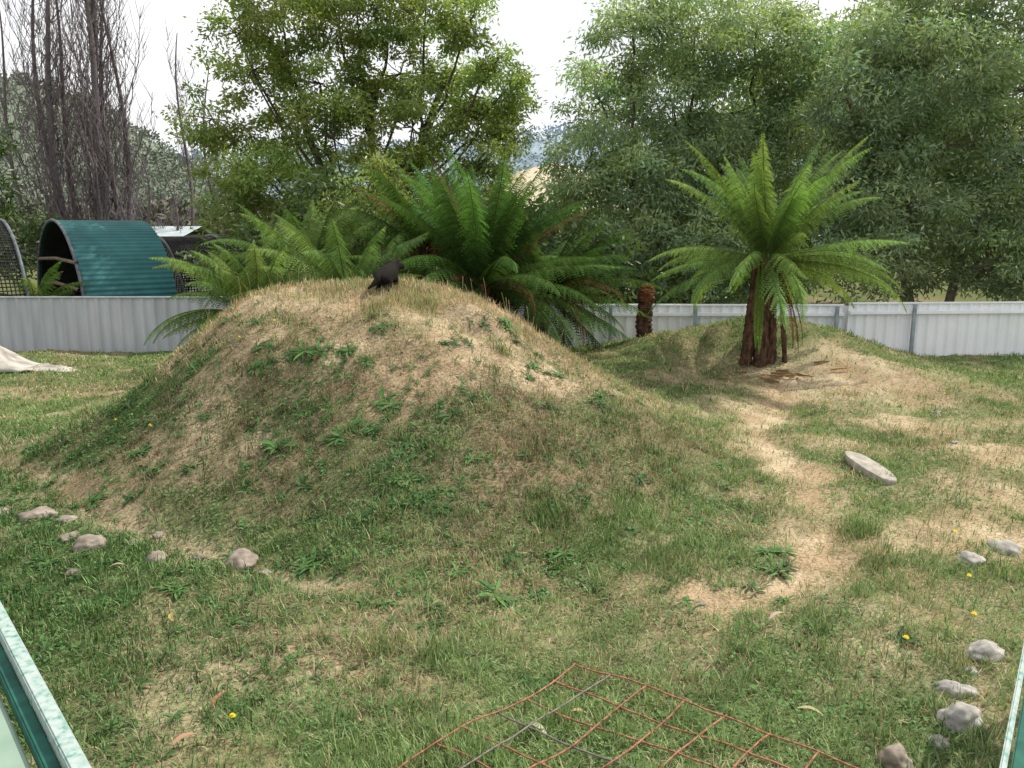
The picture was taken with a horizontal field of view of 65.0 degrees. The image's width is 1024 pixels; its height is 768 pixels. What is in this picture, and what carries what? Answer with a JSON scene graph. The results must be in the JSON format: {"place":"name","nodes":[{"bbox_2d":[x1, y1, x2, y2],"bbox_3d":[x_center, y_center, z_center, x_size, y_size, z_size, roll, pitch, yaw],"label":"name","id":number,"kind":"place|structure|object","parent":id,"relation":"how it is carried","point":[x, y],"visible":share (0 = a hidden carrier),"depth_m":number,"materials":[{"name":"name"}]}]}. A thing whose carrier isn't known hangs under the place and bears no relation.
{"place":"outdoors","nodes":[
{"label":"outdoors","id":0,"kind":"place"},
{"bbox_2d":[37,219,176,295],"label":"barrel shed","id":1,"kind":"structure","parent":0,"point":[107,257],"depth_m":17.30,"materials":[{"name":"teal metal"}]},
{"bbox_2d":[0,85,215,213],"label":"hill","id":2,"kind":"structure","parent":0,"point":[17,134],"depth_m":165.71,"materials":[{"name":"plant"}]},
{"bbox_2d":[0,69,312,220],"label":"hillside woodland","id":3,"kind":"object","parent":2,"relation":"on","point":[163,161],"visible":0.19,"depth_m":171.74,"materials":[{"name":"plant"}]},
{"bbox_2d":[0,250,1023,767],"bbox_3d":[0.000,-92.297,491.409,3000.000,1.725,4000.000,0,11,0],"label":"ground","id":4,"kind":"structure","parent":0,"point":[862,386],"depth_m":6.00,"materials":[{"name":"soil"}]},
{"bbox_2d":[0,218,29,295],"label":"hoop pen","id":5,"kind":"object","parent":4,"relation":"on","point":[4,226],"visible":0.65,"depth_m":15.88,"materials":[{"name":"metal"}]},
{"bbox_2d":[0,123,61,287],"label":"dark conifer","id":6,"kind":"object","parent":4,"relation":"on","point":[32,238],"visible":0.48,"depth_m":21.51,"materials":[{"name":"green plant"}]},
{"bbox_2d":[18,506,57,522],"bbox_3d":[-3.623,1.008,6.145,0.288,0.128,0.185,-9,6,-16],"label":"stone","id":7,"kind":"object","parent":4,"relation":"on","point":[40,512],"visible":0.7,"depth_m":6.09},
{"bbox_2d":[0,346,77,372],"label":"tarp","id":8,"kind":"object","parent":4,"relation":"on","point":[11,361],"visible":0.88,"depth_m":12.74,"materials":[{"name":"beige fabric"}]},
{"bbox_2d":[23,556,58,574],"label":"plantain weed","id":9,"kind":"object","parent":4,"relation":"on","point":[47,560],"visible":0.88,"depth_m":5.33,"materials":[{"name":"green plant"}]},
{"bbox_2d":[0,261,90,295],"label":"tree fern","id":10,"kind":"object","parent":4,"relation":"on","point":[40,292],"visible":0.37,"depth_m":16.14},
{"bbox_2d":[0,601,91,767],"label":"metal railing","id":11,"kind":"object","parent":4,"relation":"on","point":[48,734],"visible":1,"depth_m":2.08,"materials":[{"name":"metal"}]},
{"bbox_2d":[0,0,91,219],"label":"bare poplar tree","id":12,"kind":"object","parent":4,"relation":"on","point":[76,211],"visible":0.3,"depth_m":27.63,"materials":[{"name":"grey plant"}]},
{"bbox_2d":[0,12,92,267],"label":"bare poplar tree","id":13,"kind":"object","parent":4,"relation":"on","point":[17,187],"visible":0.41,"depth_m":27.00,"materials":[{"name":"grey plant"}]},
{"bbox_2d":[0,0,106,219],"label":"bare poplar tree","id":14,"kind":"object","parent":4,"relation":"on","point":[37,87],"visible":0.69,"depth_m":26.47,"materials":[{"name":"grey plant"}]},
{"bbox_2d":[0,0,115,219],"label":"bare poplar tree","id":15,"kind":"object","parent":4,"relation":"on","point":[55,172],"visible":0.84,"depth_m":26.08,"materials":[{"name":"brown plant"}]},
{"bbox_2d":[54,515,77,523],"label":"stone","id":16,"kind":"object","parent":4,"relation":"on","point":[69,518],"visible":0.67,"depth_m":6.01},
{"bbox_2d":[58,531,80,542],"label":"stone","id":17,"kind":"object","parent":4,"relation":"on","point":[65,538],"visible":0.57,"depth_m":5.69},
{"bbox_2d":[72,534,107,552],"bbox_3d":[-2.935,1.122,5.590,0.230,0.152,0.183,-8,8,-10],"label":"stone","id":18,"kind":"object","parent":4,"relation":"on","point":[85,541],"visible":0.7,"depth_m":5.53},
{"bbox_2d":[39,0,142,219],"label":"bare poplar tree","id":19,"kind":"object","parent":4,"relation":"on","point":[97,170],"visible":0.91,"depth_m":26.03,"materials":[{"name":"brown plant"}]},
{"bbox_2d":[82,494,103,510],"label":"plantain weed","id":20,"kind":"object","parent":4,"relation":"on","point":[96,498],"visible":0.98,"depth_m":6.38,"materials":[{"name":"green plant"}]},
{"bbox_2d":[64,0,140,219],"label":"bare poplar tree","id":21,"kind":"object","parent":4,"relation":"on","point":[107,156],"visible":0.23,"depth_m":27.73,"materials":[{"name":"grey plant"}]},
{"bbox_2d":[48,0,157,219],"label":"bare poplar tree","id":22,"kind":"object","parent":4,"relation":"on","point":[93,5],"visible":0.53,"depth_m":26.78,"materials":[{"name":"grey plant"}]},
{"bbox_2d":[82,0,157,220],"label":"bare poplar tree","id":23,"kind":"object","parent":4,"relation":"on","point":[125,139],"visible":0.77,"depth_m":27.01,"materials":[{"name":"brown plant"}]},
{"bbox_2d":[109,162,160,226],"bbox_3d":[-12.680,-5.118,27.138,1.857,4.521,1.731,-5,12,-26],"label":"bare poplar tree","id":24,"kind":"object","parent":4,"relation":"on","point":[119,199],"visible":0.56,"depth_m":26.67,"materials":[{"name":"grey plant"}]},
{"bbox_2d":[113,157,162,225],"bbox_3d":[-12.435,-5.186,26.499,1.507,4.900,1.632,0,11,0],"label":"bare poplar tree","id":25,"kind":"object","parent":4,"relation":"on","point":[149,198],"visible":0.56,"depth_m":26.45,"materials":[{"name":"grey plant"}]},
{"bbox_2d":[145,550,167,563],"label":"stone","id":26,"kind":"object","parent":4,"relation":"on","point":[153,557],"visible":0.54,"depth_m":5.39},
{"bbox_2d":[0,187,331,266],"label":"distant woodland","id":27,"kind":"object","parent":4,"relation":"on","point":[165,209],"visible":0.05,"depth_m":48.25,"materials":[{"name":"plant"}]},
{"bbox_2d":[151,581,189,599],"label":"plantain weed","id":28,"kind":"object","parent":4,"relation":"on","point":[177,591],"visible":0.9,"depth_m":4.89,"materials":[{"name":"green plant"}]},
{"bbox_2d":[150,168,199,232],"bbox_3d":[-11.268,-4.856,26.290,1.394,4.325,1.783,6,12,27],"label":"bare poplar tree","id":29,"kind":"object","parent":4,"relation":"on","point":[177,217],"visible":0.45,"depth_m":26.15,"materials":[{"name":"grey plant"}]},
{"bbox_2d":[160,581,191,597],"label":"plantain weed","id":30,"kind":"object","parent":4,"relation":"on","point":[177,585],"visible":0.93,"depth_m":4.93,"materials":[{"name":"green plant"}]},
{"bbox_2d":[163,21,200,225],"bbox_3d":[-11.924,-8.201,29.423,1.169,9.721,1.388,0,11,0],"label":"bare poplar tree","id":31,"kind":"object","parent":4,"relation":"on","point":[186,158],"visible":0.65,"depth_m":29.25,"materials":[{"name":"grey plant"}]},
{"bbox_2d":[152,226,218,295],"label":"farm shed","id":32,"kind":"structure","parent":4,"relation":"on","point":[171,231],"depth_m":26.45,"materials":[{"name":"grey paint"}]},
{"bbox_2d":[183,355,209,374],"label":"plantain weed","id":33,"kind":"object","parent":4,"relation":"on","point":[193,366],"visible":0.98,"depth_m":7.72,"materials":[{"name":"green plant"}]},
{"bbox_2d":[159,234,264,295],"bbox_3d":[-7.912,-2.882,20.977,2.670,2.024,4.026,-9,14,-40],"label":"hoop pen","id":34,"kind":"object","parent":4,"relation":"on","point":[182,241],"visible":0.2,"depth_m":19.85,"materials":[{"name":"metal"}]},
{"bbox_2d":[190,70,236,263],"bbox_3d":[-11.067,-7.581,30.151,2.268,8.211,1.285,-4,12,-22],"label":"bare poplar tree","id":35,"kind":"object","parent":4,"relation":"on","point":[208,185],"visible":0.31,"depth_m":29.99,"materials":[{"name":"grey plant"}]},
{"bbox_2d":[144,227,333,348],"bbox_3d":[-3.766,-1.162,11.829,3.231,2.261,3.075,0,11,0],"label":"tree fern","id":36,"kind":"object","parent":4,"relation":"on","point":[258,276],"visible":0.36,"depth_m":11.33,"materials":[{"name":"plant"}]},
{"bbox_2d":[224,548,258,571],"bbox_3d":[-1.847,1.224,5.454,0.208,0.201,0.209,5,12,23],"label":"stone","id":37,"kind":"object","parent":4,"relation":"on","point":[237,556],"visible":0.59,"depth_m":5.42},
{"bbox_2d":[244,359,270,376],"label":"plantain weed","id":38,"kind":"object","parent":4,"relation":"on","point":[251,372],"visible":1,"depth_m":7.32,"materials":[{"name":"green plant"}]},
{"bbox_2d":[258,435,297,458],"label":"plantain weed","id":39,"kind":"object","parent":4,"relation":"on","point":[273,444],"visible":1,"depth_m":6.48,"materials":[{"name":"green plant"}]},
{"bbox_2d":[0,296,562,352],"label":"corrugated fence","id":40,"kind":"object","parent":4,"relation":"on","point":[102,324],"visible":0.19,"depth_m":14.94,"materials":[{"name":"grey metal"}]},
{"bbox_2d":[198,176,384,284],"bbox_3d":[-3.342,-1.727,12.812,3.195,3.097,3.146,0,11,0],"label":"tree fern","id":41,"kind":"object","parent":4,"relation":"on","point":[318,244],"visible":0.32,"depth_m":12.80,"materials":[{"name":"plant"}]},
{"bbox_2d":[294,473,311,494],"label":"plantain weed","id":42,"kind":"object","parent":4,"relation":"on","point":[299,481],"visible":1,"depth_m":6.17,"materials":[{"name":"green plant"}]},
{"bbox_2d":[293,406,315,419],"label":"plantain weed","id":43,"kind":"object","parent":4,"relation":"on","point":[307,413],"visible":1,"depth_m":6.82,"materials":[{"name":"green plant"}]},
{"bbox_2d":[290,545,320,582],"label":"plantain weed","id":44,"kind":"object","parent":4,"relation":"on","point":[304,567],"visible":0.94,"depth_m":5.37,"materials":[{"name":"green plant"}]},
{"bbox_2d":[296,505,321,526],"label":"plantain weed","id":45,"kind":"object","parent":4,"relation":"on","point":[312,516],"visible":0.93,"depth_m":5.89,"materials":[{"name":"green plant"}]},
{"bbox_2d":[288,340,332,361],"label":"plantain weed","id":46,"kind":"object","parent":4,"relation":"on","point":[300,349],"visible":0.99,"depth_m":7.33,"materials":[{"name":"green plant"}]},
{"bbox_2d":[305,549,343,568],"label":"plantain weed","id":47,"kind":"object","parent":4,"relation":"on","point":[321,555],"visible":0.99,"depth_m":5.41,"materials":[{"name":"green plant"}]},
{"bbox_2d":[228,213,440,298],"bbox_3d":[-2.518,-1.243,11.523,3.071,2.322,2.970,0,11,0],"label":"tree fern","id":48,"kind":"object","parent":4,"relation":"on","point":[329,272],"visible":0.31,"depth_m":11.06,"materials":[{"name":"plant"}]},
{"bbox_2d":[324,419,361,446],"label":"plantain weed","id":49,"kind":"object","parent":4,"relation":"on","point":[336,435],"visible":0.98,"depth_m":6.51,"materials":[{"name":"green plant"}]},
{"bbox_2d":[152,0,547,263],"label":"wattle tree","id":50,"kind":"object","parent":4,"relation":"on","point":[246,180],"visible":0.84,"depth_m":18.50,"materials":[{"name":"green plant"}]},
{"bbox_2d":[351,595,377,611],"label":"plantain weed","id":51,"kind":"object","parent":4,"relation":"on","point":[365,604],"visible":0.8,"depth_m":4.79,"materials":[{"name":"green plant"}]},
{"bbox_2d":[299,149,430,261],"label":"yellow green shrub","id":52,"kind":"object","parent":4,"relation":"on","point":[380,163],"visible":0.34,"depth_m":14.60,"materials":[{"name":"green plant"}]},
{"bbox_2d":[355,354,374,370],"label":"plantain weed","id":53,"kind":"object","parent":4,"relation":"on","point":[368,362],"visible":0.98,"depth_m":7.19,"materials":[{"name":"green plant"}]},
{"bbox_2d":[360,418,377,437],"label":"plantain weed","id":54,"kind":"object","parent":4,"relation":"on","point":[368,429],"visible":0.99,"depth_m":6.53,"materials":[{"name":"green plant"}]},
{"bbox_2d":[370,595,401,608],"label":"plantain weed","id":55,"kind":"object","parent":4,"relation":"on","point":[384,600],"visible":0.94,"depth_m":4.76,"materials":[{"name":"green plant"}]},
{"bbox_2d":[368,258,404,292],"bbox_3d":[-1.346,-1.161,8.644,0.206,0.373,0.625,2,11,12],"label":"tasmanian devil","id":56,"kind":"object","parent":4,"relation":"on","point":[386,275],"visible":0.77,"depth_m":8.54,"materials":[{"name":"black fur"}]},
{"bbox_2d":[373,385,403,416],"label":"plantain weed","id":57,"kind":"object","parent":4,"relation":"on","point":[393,401],"visible":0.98,"depth_m":6.80,"materials":[{"name":"green plant"}]},
{"bbox_2d":[389,438,409,450],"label":"plantain weed","id":58,"kind":"object","parent":4,"relation":"on","point":[406,443],"visible":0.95,"depth_m":6.29,"materials":[{"name":"green plant"}]},
{"bbox_2d":[383,495,423,511],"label":"plantain weed","id":59,"kind":"object","parent":4,"relation":"on","point":[393,503],"visible":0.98,"depth_m":5.72,"materials":[{"name":"green plant"}]},
{"bbox_2d":[393,470,420,483],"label":"plantain weed","id":60,"kind":"object","parent":4,"relation":"on","point":[408,476],"visible":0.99,"depth_m":5.95,"materials":[{"name":"green plant"}]},
{"bbox_2d":[321,163,518,292],"bbox_3d":[-1.433,-1.886,12.999,3.156,3.303,3.019,8,14,37],"label":"tree fern","id":61,"kind":"object","parent":4,"relation":"on","point":[406,232],"visible":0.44,"depth_m":12.66,"materials":[{"name":"plant"}]},
{"bbox_2d":[411,564,431,581],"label":"plantain weed","id":62,"kind":"object","parent":4,"relation":"on","point":[425,569],"visible":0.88,"depth_m":5.08,"materials":[{"name":"green plant"}]},
{"bbox_2d":[412,485,437,509],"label":"plantain weed","id":63,"kind":"object","parent":4,"relation":"on","point":[425,490],"visible":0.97,"depth_m":5.76,"materials":[{"name":"green plant"}]},
{"bbox_2d":[169,156,698,331],"bbox_3d":[-1.603,-2.538,15.787,10.449,3.762,3.080,0,11,0],"label":"dark shrub","id":64,"kind":"object","parent":4,"relation":"on","point":[546,242],"visible":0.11,"depth_m":15.47,"materials":[{"name":"green plant"}]},
{"bbox_2d":[427,484,456,498],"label":"plantain weed","id":65,"kind":"object","parent":4,"relation":"on","point":[444,492],"visible":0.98,"depth_m":5.82,"materials":[{"name":"green plant"}]},
{"bbox_2d":[436,408,463,423],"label":"plantain weed","id":66,"kind":"object","parent":4,"relation":"on","point":[449,416],"visible":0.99,"depth_m":6.54,"materials":[{"name":"green plant"}]},
{"bbox_2d":[0,301,914,746],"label":"leafy weeds","id":67,"kind":"object","parent":4,"relation":"on","point":[334,577],"visible":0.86,"depth_m":5.61,"materials":[{"name":"green plant"}]},
{"bbox_2d":[447,555,476,578],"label":"plantain weed","id":68,"kind":"object","parent":4,"relation":"on","point":[455,566],"visible":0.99,"depth_m":5.09,"materials":[{"name":"green plant"}]},
{"bbox_2d":[461,452,493,463],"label":"plantain weed","id":69,"kind":"object","parent":4,"relation":"on","point":[474,457],"visible":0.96,"depth_m":6.10,"materials":[{"name":"green plant"}]},
{"bbox_2d":[345,143,621,348],"bbox_3d":[-0.439,-1.681,11.564,3.751,3.244,3.892,-4,11,-19],"label":"tree fern","id":70,"kind":"object","parent":4,"relation":"on","point":[475,244],"visible":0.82,"depth_m":11.16,"materials":[{"name":"plant"}]},
{"bbox_2d":[475,578,526,615],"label":"plantain weed","id":71,"kind":"object","parent":4,"relation":"on","point":[489,587],"visible":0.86,"depth_m":4.85,"materials":[{"name":"green plant"}]},
{"bbox_2d":[495,542,523,563],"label":"plantain weed","id":72,"kind":"object","parent":4,"relation":"on","point":[515,556],"visible":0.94,"depth_m":5.23,"materials":[{"name":"green plant"}]},
{"bbox_2d":[498,318,523,336],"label":"plantain weed","id":73,"kind":"object","parent":4,"relation":"on","point":[510,326],"visible":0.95,"depth_m":8.38,"materials":[{"name":"green plant"}]},
{"bbox_2d":[0,280,1023,767],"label":"clover ground cover","id":74,"kind":"object","parent":4,"relation":"on","point":[690,520],"visible":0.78,"depth_m":4.89,"materials":[{"name":"green plant"}]},
{"bbox_2d":[525,586,555,603],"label":"plantain weed","id":75,"kind":"object","parent":4,"relation":"on","point":[537,592],"visible":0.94,"depth_m":4.93,"materials":[{"name":"green plant"}]},
{"bbox_2d":[536,564,562,578],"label":"plantain weed","id":76,"kind":"object","parent":4,"relation":"on","point":[554,571],"visible":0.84,"depth_m":5.17,"materials":[{"name":"green plant"}]},
{"bbox_2d":[538,399,566,415],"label":"plantain weed","id":77,"kind":"object","parent":4,"relation":"on","point":[551,408],"visible":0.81,"depth_m":7.05,"materials":[{"name":"green plant"}]},
{"bbox_2d":[439,197,666,354],"bbox_3d":[0.578,-1.551,12.863,3.762,2.868,3.604,0,11,0],"label":"tree fern","id":78,"kind":"object","parent":4,"relation":"on","point":[578,284],"visible":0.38,"depth_m":12.54,"materials":[{"name":"plant"}]},
{"bbox_2d":[544,541,577,564],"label":"plantain weed","id":79,"kind":"object","parent":4,"relation":"on","point":[561,555],"visible":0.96,"depth_m":5.29,"materials":[{"name":"green plant"}]},
{"bbox_2d":[580,578,601,595],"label":"plantain weed","id":80,"kind":"object","parent":4,"relation":"on","point":[591,585],"visible":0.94,"depth_m":4.94,"materials":[{"name":"green plant"}]},
{"bbox_2d":[397,663,857,767],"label":"wire panel","id":81,"kind":"object","parent":4,"relation":"on","point":[629,737],"visible":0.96,"depth_m":3.46,"materials":[{"name":"metal"}]},
{"bbox_2d":[635,283,654,338],"bbox_3d":[2.151,-1.141,13.010,0.332,0.970,0.328,0,11,0],"label":"tree fern trunk","id":82,"kind":"object","parent":4,"relation":"on","point":[646,300],"visible":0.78,"depth_m":12.92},
{"bbox_2d":[332,191,1019,262],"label":"distant treeline","id":83,"kind":"object","parent":4,"relation":"on","point":[680,223],"visible":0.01,"depth_m":55.76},
{"bbox_2d":[565,304,848,347],"bbox_3d":[3.507,-0.904,14.351,5.115,1.037,0.150,0,11,1],"label":"corrugated fence","id":84,"kind":"object","parent":4,"relation":"on","point":[667,316],"visible":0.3,"depth_m":14.33,"materials":[{"name":"metal"}]},
{"bbox_2d":[524,0,915,316],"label":"willow leaf wattle","id":85,"kind":"object","parent":4,"relation":"on","point":[686,76],"visible":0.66,"depth_m":17.01,"materials":[{"name":"green plant"}]},
{"bbox_2d":[740,582,765,594],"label":"plantain weed","id":86,"kind":"object","parent":4,"relation":"on","point":[753,587],"visible":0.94,"depth_m":5.01,"materials":[{"name":"green plant"}]},
{"bbox_2d":[750,558,795,582],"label":"plantain weed","id":87,"kind":"object","parent":4,"relation":"on","point":[781,564],"visible":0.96,"depth_m":5.26,"materials":[{"name":"green plant"}]},
{"bbox_2d":[754,542,798,558],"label":"plantain weed","id":88,"kind":"object","parent":4,"relation":"on","point":[762,549],"visible":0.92,"depth_m":5.52,"materials":[{"name":"green plant"}]},
{"bbox_2d":[646,132,909,367],"bbox_3d":[3.664,-1.843,11.329,3.381,3.313,3.623,-6,12,-29],"label":"tree fern","id":89,"kind":"object","parent":4,"relation":"on","point":[776,237],"visible":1,"depth_m":11.09,"materials":[{"name":"plant"}]},
{"bbox_2d":[717,356,850,382],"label":"fern litter","id":90,"kind":"object","parent":4,"relation":"on","point":[781,373],"visible":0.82,"depth_m":11.19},
{"bbox_2d":[583,0,1023,303],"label":"dark backing tree","id":91,"kind":"object","parent":4,"relation":"on","point":[781,185],"visible":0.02,"depth_m":22.56,"materials":[{"name":"green plant"}]},
{"bbox_2d":[845,451,896,485],"bbox_3d":[3.234,0.768,7.279,0.227,0.083,0.738,3,15,-8],"label":"stone slab","id":92,"kind":"object","parent":4,"relation":"on","point":[866,465],"depth_m":7.22,"materials":[{"name":"stone"}]},
{"bbox_2d":[876,742,912,767],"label":"stone","id":93,"kind":"object","parent":4,"relation":"on","point":[894,755],"visible":0.94,"depth_m":3.32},
{"bbox_2d":[882,625,922,643],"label":"plantain weed","id":94,"kind":"object","parent":4,"relation":"on","point":[900,633],"visible":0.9,"depth_m":4.31,"materials":[{"name":"green plant"}]},
{"bbox_2d":[786,0,1023,305],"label":"willow leaf wattle","id":95,"kind":"object","parent":4,"relation":"on","point":[980,81],"visible":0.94,"depth_m":15.74,"materials":[{"name":"green plant"}]},
{"bbox_2d":[847,301,1023,356],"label":"corrugated fence","id":96,"kind":"object","parent":4,"relation":"on","point":[950,328],"visible":0.71,"depth_m":14.36,"materials":[{"name":"metal"}]},
{"bbox_2d":[928,734,949,747],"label":"stone","id":97,"kind":"object","parent":4,"relation":"on","point":[938,743],"visible":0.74,"depth_m":3.48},
{"bbox_2d":[931,679,979,698],"bbox_3d":[2.135,1.485,3.897,0.235,0.099,0.124,-3,7,24],"label":"stone","id":98,"kind":"object","parent":4,"relation":"on","point":[944,685],"visible":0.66,"depth_m":3.86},
{"bbox_2d":[936,702,984,734],"bbox_3d":[2.048,1.510,3.653,0.264,0.132,0.176,-1,9,-23],"label":"stone","id":99,"kind":"object","parent":4,"relation":"on","point":[959,714],"visible":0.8,"depth_m":3.59,"materials":[{"name":"stone"}]},
{"bbox_2d":[956,551,985,566],"bbox_3d":[3.087,1.189,5.405,0.206,0.120,0.158,1,11,-23],"label":"stone","id":100,"kind":"object","parent":4,"relation":"on","point":[977,558],"visible":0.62,"depth_m":5.36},
{"bbox_2d":[964,639,1004,663],"bbox_3d":[2.458,1.399,4.175,0.213,0.122,0.161,-1,10,-17],"label":"stone","id":101,"kind":"object","parent":4,"relation":"on","point":[983,648],"visible":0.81,"depth_m":4.13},
{"bbox_2d":[985,540,1021,556],"bbox_3d":[3.447,1.182,5.670,0.251,0.170,0.230,5,12,23],"label":"stone","id":102,"kind":"object","parent":4,"relation":"on","point":[1011,547],"visible":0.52,"depth_m":5.60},
{"bbox_2d":[999,644,1023,767],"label":"metal railing","id":103,"kind":"object","parent":4,"relation":"on","point":[1018,758],"visible":1,"depth_m":1.97,"materials":[{"name":"metal"}]},
{"bbox_2d":[0,0,1023,163],"label":"sky","id":104,"kind":"structure","parent":0,"point":[539,28],"materials":[{"name":"white"}]},
{"bbox_2d":[505,163,628,217],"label":"dry field hill","id":105,"kind":"structure","parent":0,"point":[531,175],"depth_m":204.61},
{"bbox_2d":[181,136,1023,206],"bbox_3d":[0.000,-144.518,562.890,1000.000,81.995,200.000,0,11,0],"label":"hill","id":106,"kind":"structure","parent":0,"point":[537,145],"depth_m":547.44,"materials":[{"name":"beige plant"}]},
{"bbox_2d":[165,119,1023,204],"bbox_3d":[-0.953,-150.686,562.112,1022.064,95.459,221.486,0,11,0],"label":"hillside woodland","id":107,"kind":"object","parent":106,"relation":"on","point":[551,130],"visible":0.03,"depth_m":567.71,"materials":[{"name":"green plant"}]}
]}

